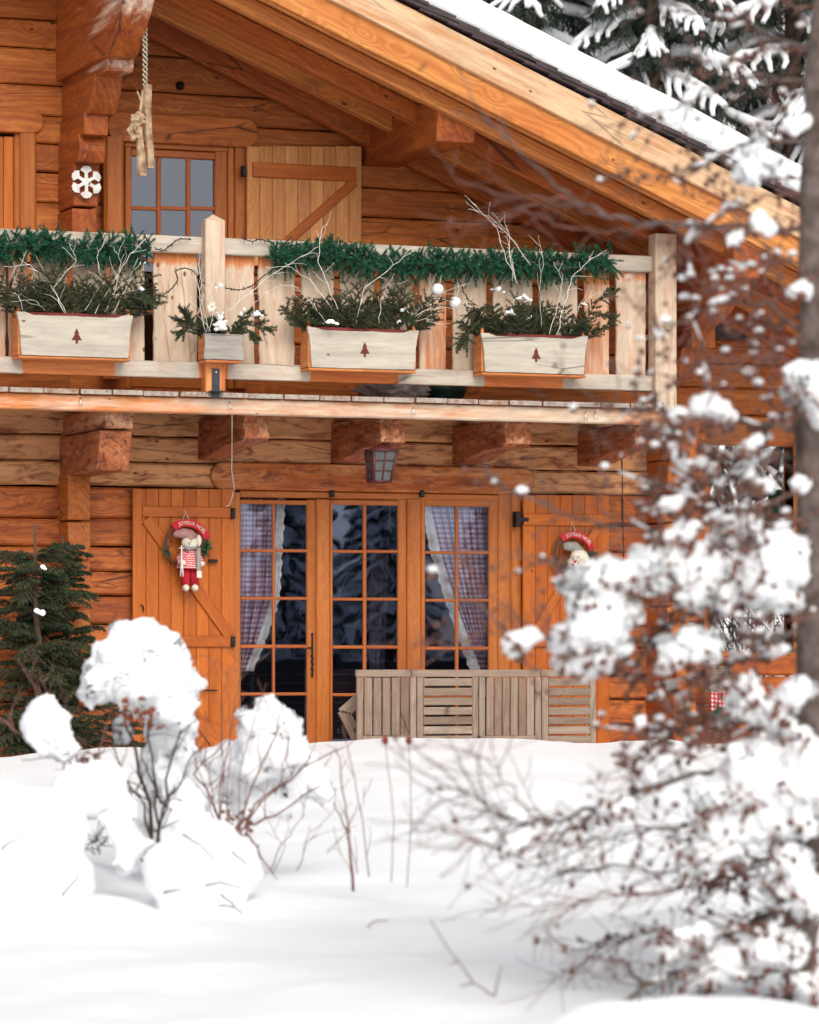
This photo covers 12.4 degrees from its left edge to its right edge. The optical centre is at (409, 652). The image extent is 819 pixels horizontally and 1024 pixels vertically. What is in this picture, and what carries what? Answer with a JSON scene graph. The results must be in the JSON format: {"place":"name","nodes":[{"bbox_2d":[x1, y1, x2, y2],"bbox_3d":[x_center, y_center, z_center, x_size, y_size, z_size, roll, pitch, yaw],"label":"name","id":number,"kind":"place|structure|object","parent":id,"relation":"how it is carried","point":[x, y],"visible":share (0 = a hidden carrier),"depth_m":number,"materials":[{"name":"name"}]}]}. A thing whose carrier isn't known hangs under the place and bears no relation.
{"place":"outdoors","nodes":[
{"label":"outdoors","id":0,"kind":"place"},
{"bbox_2d":[349,384,433,397],"bbox_3d":[-0.133,-2.101,30.142,0.707,0.270,0.471,0,0,-21],"label":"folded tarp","id":1,"kind":"object","parent":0,"point":[393,390],"visible":0.55,"depth_m":30.00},
{"bbox_2d":[0,737,818,1023],"bbox_3d":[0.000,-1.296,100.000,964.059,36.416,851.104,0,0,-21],"label":"snow ground","id":2,"kind":"structure","parent":0,"point":[303,944],"depth_m":15.99,"materials":[{"name":"white snow"}]},
{"bbox_2d":[0,832,95,905],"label":"snow mound","id":3,"kind":"object","parent":2,"relation":"on","point":[32,870],"visible":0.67,"depth_m":16.95,"materials":[{"name":"white snow"}]},
{"bbox_2d":[0,523,110,755],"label":"young spruce","id":4,"kind":"object","parent":2,"relation":"on","point":[38,621],"visible":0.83,"depth_m":28.83,"materials":[{"name":"green plant"}]},
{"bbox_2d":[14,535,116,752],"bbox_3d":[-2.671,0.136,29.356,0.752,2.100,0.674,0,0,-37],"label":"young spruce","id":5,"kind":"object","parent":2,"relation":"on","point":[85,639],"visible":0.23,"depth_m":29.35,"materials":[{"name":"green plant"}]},
{"bbox_2d":[0,641,153,876],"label":"snowy shrub","id":6,"kind":"object","parent":2,"relation":"on","point":[94,789],"visible":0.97,"depth_m":17.24,"materials":[{"name":"white snow"}]},
{"bbox_2d":[71,702,145,747],"bbox_3d":[-2.242,0.707,28.626,0.784,0.894,0.557,0,0,6],"label":"young spruce","id":7,"kind":"object","parent":2,"relation":"on","point":[96,739],"visible":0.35,"depth_m":28.55,"materials":[{"name":"green plant"}]},
{"bbox_2d":[0,833,246,913],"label":"fallen twig","id":8,"kind":"object","parent":2,"relation":"on","point":[168,891],"visible":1,"depth_m":16.35,"materials":[{"name":"brown wood"}]},
{"bbox_2d":[75,617,221,861],"bbox_3d":[-1.198,0.461,17.599,0.682,1.253,0.630,0,0,-21],"label":"snowy shrub","id":9,"kind":"object","parent":2,"relation":"on","point":[143,672],"visible":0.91,"depth_m":17.55,"materials":[{"name":"white snow"}]},
{"bbox_2d":[141,817,263,911],"bbox_3d":[-0.936,0.984,16.914,0.526,0.491,0.385,0,0,-21],"label":"snow mound","id":10,"kind":"object","parent":2,"relation":"on","point":[175,859],"visible":0.92,"depth_m":16.78,"materials":[{"name":"white snow"}]},
{"bbox_2d":[187,634,357,879],"bbox_3d":[-0.697,0.500,18.120,0.844,1.180,0.685,0,0,-6],"label":"snowy shrub","id":11,"kind":"object","parent":2,"relation":"on","point":[266,764],"visible":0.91,"depth_m":18.09,"materials":[{"name":"white snow"}]},
{"bbox_2d":[325,724,371,891],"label":"dry stems","id":12,"kind":"object","parent":2,"relation":"on","point":[347,830],"visible":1,"depth_m":17.20,"materials":[{"name":"brown plant"}]},
{"bbox_2d":[338,694,372,740],"bbox_3d":[-0.432,0.526,30.400,0.312,0.381,0.025,0,0,-21],"label":"folded chair","id":13,"kind":"object","parent":2,"relation":"on","point":[348,720],"visible":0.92,"depth_m":30.37,"materials":[{"name":"brown wood"}]},
{"bbox_2d":[381,736,394,881],"bbox_3d":[-0.098,0.708,16.997,0.058,0.661,0.028,0,0,18],"label":"seed stalk","id":14,"kind":"object","parent":2,"relation":"on","point":[384,740],"visible":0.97,"depth_m":17.00,"materials":[{"name":"brown plant"}]},
{"bbox_2d":[0,0,798,756],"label":"log chalet","id":15,"kind":"object","parent":2,"relation":"on","point":[282,120],"visible":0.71,"depth_m":30.18,"materials":[{"name":"brown wood"}]},
{"bbox_2d":[0,133,35,262],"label":"shutter","id":16,"kind":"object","parent":15,"relation":"in","point":[17,152],"depth_m":29.76,"materials":[{"name":"orange wood"}]},
{"bbox_2d":[12,307,132,362],"bbox_3d":[-2.557,-2.406,28.452,0.912,0.398,0.212,0,0,-21],"label":"planter box","id":17,"kind":"object","parent":15,"relation":"attached to","point":[52,336],"visible":1,"depth_m":28.36,"materials":[{"name":"brown wood"}]},
{"bbox_2d":[0,237,167,318],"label":"spruce arrangement","id":18,"kind":"object","parent":17,"relation":"in","point":[61,301],"visible":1,"depth_m":28.38,"materials":[{"name":"green plant"}]},
{"bbox_2d":[0,220,155,275],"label":"garland","id":19,"kind":"object","parent":15,"relation":"attached to","point":[106,252],"visible":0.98,"depth_m":28.46},
{"bbox_2d":[71,166,100,197],"bbox_3d":[-2.535,-3.688,29.503,0.245,0.256,0.024,0,0,-21],"label":"snowflake ornament","id":20,"kind":"object","parent":15,"relation":"attached to","point":[86,181],"visible":1,"depth_m":29.50,"materials":[{"name":"white paint"}]},
{"bbox_2d":[126,28,153,176],"bbox_3d":[-2.036,-4.226,28.509,0.219,1.229,0.125,0,0,-21],"label":"driftwood mobile","id":21,"kind":"object","parent":15,"relation":"hanging from","point":[134,130],"visible":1,"depth_m":28.52,"materials":[{"name":"wood"}]},
{"bbox_2d":[154,237,190,251],"bbox_3d":[-1.812,-3.126,28.811,0.299,0.120,0.017,0,0,-21],"label":"light cable","id":22,"kind":"object","parent":15,"relation":"attached to","point":[171,244],"visible":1,"depth_m":28.81,"materials":[{"name":"grey plastic"}]},
{"bbox_2d":[102,136,246,388],"bbox_3d":[-1.888,-3.113,30.223,1.236,2.000,0.224,0,0,-21],"label":"window","id":23,"kind":"structure","parent":15,"relation":"in","point":[229,189],"depth_m":30.25,"materials":[{"name":"orange wood"}]},
{"bbox_2d":[160,511,212,590],"bbox_3d":[-1.771,-0.812,30.071,0.456,0.654,0.207,0,0,-21],"label":"wreath","id":24,"kind":"object","parent":15,"relation":"attached to","point":[190,561],"visible":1,"depth_m":30.05,"materials":[{"name":"red fabric"}]},
{"bbox_2d":[139,265,281,302],"bbox_3d":[-1.531,-2.828,28.879,1.180,0.337,0.018,0,0,-21],"label":"light cable","id":25,"kind":"object","parent":15,"relation":"attached to","point":[231,289],"visible":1,"depth_m":28.88,"materials":[{"name":"plastic"}]},
{"bbox_2d":[198,333,243,364],"bbox_3d":[-1.457,-2.329,28.885,0.324,0.221,0.210,0,0,-21],"label":"planter box","id":26,"kind":"object","parent":15,"relation":"attached to","point":[226,349],"visible":1,"depth_m":28.79,"materials":[{"name":"grey wood"}]},
{"bbox_2d":[212,312,227,330],"bbox_3d":[-1.452,-2.527,28.734,0.126,0.154,0.094,0,0,-21],"label":"plush bear","id":27,"kind":"object","parent":26,"relation":"on","point":[220,324],"visible":1,"depth_m":28.71},
{"bbox_2d":[169,246,318,345],"bbox_3d":[-1.303,-2.733,28.832,1.189,0.776,0.283,0,0,-21],"label":"spruce arrangement","id":28,"kind":"object","parent":26,"relation":"in","point":[205,325],"visible":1,"depth_m":28.80,"materials":[{"name":"green plant"}]},
{"bbox_2d":[207,302,216,311],"bbox_3d":[-1.512,-2.636,28.740,0.078,0.083,0.022,0,0,-21],"label":"white ornament","id":29,"kind":"object","parent":28,"relation":"attached to","point":[209,305],"visible":1,"depth_m":28.73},
{"bbox_2d":[226,415,234,506],"bbox_3d":[-1.397,-1.512,29.721,0.066,0.688,1.108,0,0,-5],"label":"cord","id":30,"kind":"object","parent":15,"relation":"hanging from","point":[231,454],"visible":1,"depth_m":29.59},
{"bbox_2d":[240,498,285,670],"bbox_3d":[-1.198,-0.557,30.667,0.398,1.425,0.051,0,0,-21],"label":"curtain","id":31,"kind":"object","parent":15,"relation":"hanging from","point":[256,567],"visible":0.98,"depth_m":30.65,"materials":[{"name":"purple fabric"}]},
{"bbox_2d":[240,499,315,742],"bbox_3d":[-1.059,-0.121,30.545,0.660,2.244,0.133,0,0,-21],"label":"door leaf","id":32,"kind":"structure","parent":15,"relation":"in","point":[309,647],"depth_m":30.66,"materials":[{"name":"orange wood"}]},
{"bbox_2d":[241,671,395,738],"bbox_3d":[-0.730,0.629,31.401,1.481,0.942,0.080,0,0,-21],"label":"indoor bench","id":33,"kind":"object","parent":15,"relation":"in","point":[250,683],"visible":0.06,"depth_m":31.22,"materials":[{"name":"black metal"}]},
{"bbox_2d":[300,321,418,374],"bbox_3d":[-0.395,-2.372,29.302,0.930,0.384,0.212,0,0,-21],"label":"planter box","id":34,"kind":"object","parent":15,"relation":"attached to","point":[354,350],"visible":1,"depth_m":29.20,"materials":[{"name":"brown wood"}]},
{"bbox_2d":[267,213,473,332],"bbox_3d":[-0.312,-2.922,29.180,1.755,0.921,0.432,0,0,-21],"label":"spruce arrangement","id":35,"kind":"object","parent":34,"relation":"in","point":[386,313],"visible":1,"depth_m":29.22,"materials":[{"name":"green plant"}]},
{"bbox_2d":[330,499,405,741],"bbox_3d":[-0.344,-0.122,30.870,0.679,2.266,0.050,0,0,-21],"label":"door leaf","id":36,"kind":"structure","parent":15,"relation":"in","point":[400,551],"depth_m":30.87,"materials":[{"name":"orange wood"}]},
{"bbox_2d":[369,553,387,692],"bbox_3d":[-0.253,-0.257,31.437,0.166,1.199,0.050,0,0,-21],"label":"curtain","id":37,"kind":"object","parent":15,"relation":"hanging from","point":[378,580],"visible":0.77,"depth_m":31.43,"materials":[{"name":"fabric"}]},
{"bbox_2d":[364,444,398,482],"bbox_3d":[-0.222,-1.566,29.709,0.220,0.454,0.220,0,0,-21],"label":"hanging lantern","id":38,"kind":"object","parent":15,"relation":"hanging from","point":[380,462],"visible":1,"depth_m":29.64,"materials":[{"name":"metal"}]},
{"bbox_2d":[264,233,624,290],"bbox_3d":[0.293,-3.076,29.607,3.033,0.454,0.406,0,0,-21],"label":"garland","id":39,"kind":"object","parent":15,"relation":"attached to","point":[409,267],"visible":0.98,"depth_m":29.55},
{"bbox_2d":[241,235,274,243],"bbox_3d":[-1.171,-3.185,29.063,0.276,0.067,0.017,0,0,-21],"label":"light cable","id":40,"kind":"object","parent":39,"relation":"attached to","point":[256,240],"visible":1,"depth_m":29.06,"materials":[{"name":"grey plastic"}]},
{"bbox_2d":[431,275,443,295],"bbox_3d":[0.206,-2.881,29.467,0.095,0.190,0.297,0,0,-7],"label":"bauble","id":41,"kind":"object","parent":39,"relation":"hanging from","point":[437,289],"visible":1,"depth_m":29.33,"materials":[{"name":"white paint"}]},
{"bbox_2d":[425,271,477,305],"bbox_3d":[0.331,-2.865,29.622,0.449,0.264,0.017,0,0,-21],"label":"light cable","id":42,"kind":"object","parent":39,"relation":"hanging from","point":[460,284],"visible":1,"depth_m":29.66,"materials":[{"name":"grey plastic"}]},
{"bbox_2d":[449,279,460,307],"bbox_3d":[0.380,-2.836,29.521,0.092,0.289,0.297,0,0,13],"label":"bauble","id":43,"kind":"object","parent":39,"relation":"hanging from","point":[456,302],"visible":1,"depth_m":29.39,"materials":[{"name":"white paint"}]},
{"bbox_2d":[427,386,466,398],"bbox_3d":[0.287,-2.066,30.253,0.360,0.130,0.360,0,0,-21],"label":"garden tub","id":44,"kind":"object","parent":15,"relation":"on","point":[453,392],"visible":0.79,"depth_m":30.11,"materials":[{"name":"green plastic"}]},
{"bbox_2d":[425,506,486,693],"bbox_3d":[0.380,-0.475,31.287,0.686,1.647,0.051,0,0,-21],"label":"curtain","id":45,"kind":"object","parent":15,"relation":"hanging from","point":[439,522],"visible":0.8,"depth_m":31.32,"materials":[{"name":"purple fabric"}]},
{"bbox_2d":[421,500,497,735],"bbox_3d":[0.407,-0.123,31.165,0.692,2.287,0.050,0,0,-21],"label":"door leaf","id":46,"kind":"structure","parent":15,"relation":"in","point":[492,510],"depth_m":31.16,"materials":[{"name":"orange wood"}]},
{"bbox_2d":[473,329,587,378],"bbox_3d":[0.954,-2.373,29.832,0.925,0.378,0.212,0,0,-21],"label":"planter box","id":47,"kind":"object","parent":15,"relation":"attached to","point":[503,355],"visible":0.99,"depth_m":29.73,"materials":[{"name":"brown wood"}]},
{"bbox_2d":[448,202,621,357],"bbox_3d":[0.976,-2.944,29.702,1.505,1.280,0.407,0,0,-21],"label":"spruce arrangement","id":48,"kind":"object","parent":47,"relation":"in","point":[529,320],"visible":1,"depth_m":29.72,"materials":[{"name":"green plant"}]},
{"bbox_2d":[552,522,598,574],"bbox_3d":[1.391,-0.736,31.297,0.425,0.723,0.180,0,0,-21],"label":"wreath","id":49,"kind":"object","parent":15,"relation":"attached to","point":[576,550],"visible":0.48,"depth_m":31.30,"materials":[{"name":"red fabric"}]},
{"bbox_2d":[425,0,800,191],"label":"roof snow","id":50,"kind":"structure","parent":15,"relation":"on","point":[517,33],"depth_m":29.35,"materials":[{"name":"white snow"}]},
{"bbox_2d":[767,489,783,517],"bbox_3d":[3.305,-1.331,33.589,0.248,0.251,0.248,0,0,-21],"label":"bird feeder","id":51,"kind":"object","parent":15,"relation":"attached to","point":[775,495],"visible":0.4,"depth_m":33.50,"materials":[{"name":"green"}]},
{"bbox_2d":[405,736,411,886],"bbox_3d":[-0.003,0.719,17.000,0.028,0.687,0.030,0,0,25],"label":"seed stalk","id":52,"kind":"object","parent":2,"relation":"on","point":[408,741],"visible":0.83,"depth_m":17.00,"materials":[{"name":"brown plant"}]},
{"bbox_2d":[430,920,501,996],"bbox_3d":[0.204,1.107,13.602,0.259,0.281,0.012,0,0,1],"label":"fallen twig","id":53,"kind":"object","parent":2,"relation":"on","point":[482,988],"visible":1,"depth_m":13.60,"materials":[{"name":"brown wood"}]},
{"bbox_2d":[355,670,595,742],"bbox_3d":[0.555,0.532,30.550,2.106,0.782,0.066,0,0,-21],"label":"garden table","id":54,"kind":"object","parent":2,"relation":"on","point":[536,720],"visible":0.84,"depth_m":30.55,"materials":[{"name":"brown wood"}]},
{"bbox_2d":[482,0,630,75],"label":"snowy spruce","id":55,"kind":"object","parent":2,"relation":"on","point":[532,13],"visible":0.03,"depth_m":51.44,"materials":[{"name":"white"}]},
{"bbox_2d":[339,0,818,1010],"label":"larch tree","id":56,"kind":"object","parent":2,"relation":"on","point":[759,790],"visible":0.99,"depth_m":13.34,"materials":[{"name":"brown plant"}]},
{"bbox_2d":[485,0,709,67],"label":"snowy spruce","id":57,"kind":"object","parent":2,"relation":"on","point":[564,29],"depth_m":59.77,"materials":[{"name":"green"}]},
{"bbox_2d":[570,0,783,646],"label":"snowy spruce","id":58,"kind":"object","parent":2,"relation":"on","point":[635,50],"visible":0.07,"depth_m":49.55,"materials":[{"name":"white"}]},
{"bbox_2d":[628,0,804,466],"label":"snowy spruce","id":59,"kind":"object","parent":2,"relation":"on","point":[707,20],"depth_m":55.14,"materials":[{"name":"green plant"}]},
{"bbox_2d":[709,707,731,724],"bbox_3d":[2.667,0.547,31.892,0.260,0.186,0.218,0,0,-21],"label":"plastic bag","id":60,"kind":"object","parent":2,"relation":"on","point":[715,712],"visible":0.15,"depth_m":31.83,"materials":[{"name":"green plastic"}]},
{"bbox_2d":[676,339,795,743],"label":"porch wall","id":61,"kind":"structure","parent":2,"relation":"on","point":[783,665],"depth_m":32.52,"materials":[{"name":"brown wood"}]},
{"bbox_2d":[688,551,784,676],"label":"bare bush","id":62,"kind":"object","parent":2,"relation":"on","point":[727,633],"visible":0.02,"depth_m":40.17,"materials":[{"name":"white plant"}]},
{"bbox_2d":[693,469,783,676],"bbox_3d":[2.755,-0.444,37.994,4.599,2.910,2.548,0,0,-5],"label":"bare bush","id":63,"kind":"object","parent":2,"relation":"on","point":[764,624],"visible":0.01,"depth_m":38.09,"materials":[{"name":"white plant"}]},
{"bbox_2d":[724,500,783,650],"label":"bare bush","id":64,"kind":"object","parent":2,"relation":"on","point":[743,616],"depth_m":43.04,"materials":[{"name":"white plant"}]},
{"bbox_2d":[695,0,813,649],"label":"snowy spruce","id":65,"kind":"object","parent":2,"relation":"on","point":[767,21],"visible":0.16,"depth_m":50.68,"materials":[{"name":"white"}]},
{"bbox_2d":[701,666,731,691],"bbox_3d":[2.618,0.229,32.087,0.208,0.216,0.204,0,0,-21],"label":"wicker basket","id":66,"kind":"object","parent":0,"point":[718,684],"visible":0.31,"depth_m":32.01,"materials":[{"name":"grey wicker"}]},
{"bbox_2d":[711,691,725,710],"bbox_3d":[2.657,0.438,32.134,0.156,0.223,0.336,0,0,4],"label":"gingham cloth","id":67,"kind":"object","parent":66,"relation":"hanging from","point":[715,695],"visible":0.27,"depth_m":32.00,"materials":[{"name":"red fabric"}]}
]}

